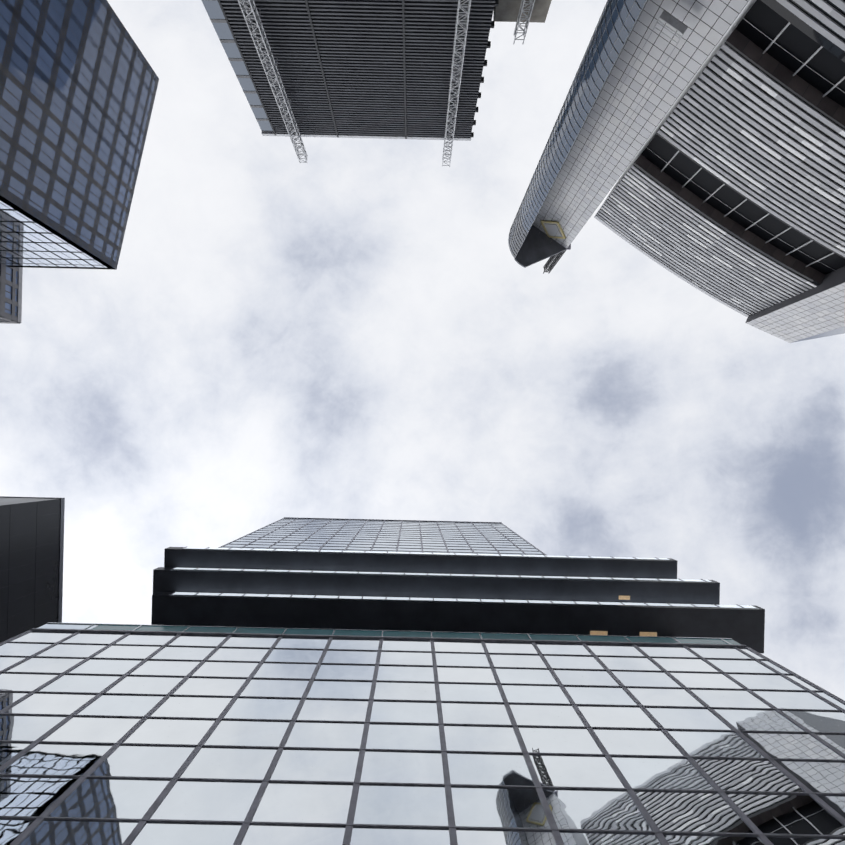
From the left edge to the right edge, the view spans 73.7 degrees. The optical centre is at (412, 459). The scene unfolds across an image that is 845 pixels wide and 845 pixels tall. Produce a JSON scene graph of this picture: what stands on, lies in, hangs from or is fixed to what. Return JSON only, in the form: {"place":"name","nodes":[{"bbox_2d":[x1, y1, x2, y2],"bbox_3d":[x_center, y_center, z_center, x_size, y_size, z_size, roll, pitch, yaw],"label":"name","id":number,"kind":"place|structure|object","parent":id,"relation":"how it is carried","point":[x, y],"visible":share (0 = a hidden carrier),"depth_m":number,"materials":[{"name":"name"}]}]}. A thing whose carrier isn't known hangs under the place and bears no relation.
{"place":"outdoors","nodes":[
{"label":"outdoors","id":0,"kind":"place"},
{"bbox_2d":[0,496,64,642],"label":"building","id":1,"kind":"structure","parent":0,"point":[31,556],"depth_m":54.92,"materials":[{"name":"grey metal"}]},
{"bbox_2d":[0,0,844,700],"label":"sky","id":2,"kind":"structure","parent":0,"point":[355,330],"materials":[{"name":"white"}]},
{"bbox_2d":[508,0,844,342],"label":"skyscraper","id":3,"kind":"structure","parent":0,"point":[725,157],"depth_m":69.38,"materials":[{"name":"grey metal"}]},
{"bbox_2d":[539,10,687,273],"bbox_3d":[24.928,-38.952,82.013,6.282,64.373,3.319,1,-90,0],"label":"roof derrick and cradle","id":4,"kind":"object","parent":3,"relation":"on","point":[673,22],"visible":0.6,"depth_m":52.00,"materials":[{"name":"metal"}]},
{"label":"ground","id":5,"kind":"structure","parent":0,"visible":0},
{"bbox_2d":[0,263,22,323],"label":"building","id":6,"kind":"structure","parent":5,"relation":"on","point":[10,295],"depth_m":97.30,"materials":[{"name":"blue glass"}]},
{"bbox_2d":[0,0,158,269],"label":"skyscraper","id":7,"kind":"structure","parent":5,"relation":"on","point":[79,80],"depth_m":79.76,"materials":[{"name":"blue glass"}]},
{"bbox_2d":[202,0,551,140],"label":"skyscraper","id":8,"kind":"structure","parent":5,"relation":"on","point":[377,69],"depth_m":80.89,"materials":[{"name":"grey metal"}]},
{"bbox_2d":[238,0,534,166],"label":"hoist masts","id":9,"kind":"object","parent":5,"relation":"on","point":[258,23],"visible":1,"depth_m":78.92},
{"bbox_2d":[0,517,844,844],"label":"skyscraper","id":10,"kind":"structure","parent":5,"relation":"on","point":[326,681],"depth_m":22.71,"materials":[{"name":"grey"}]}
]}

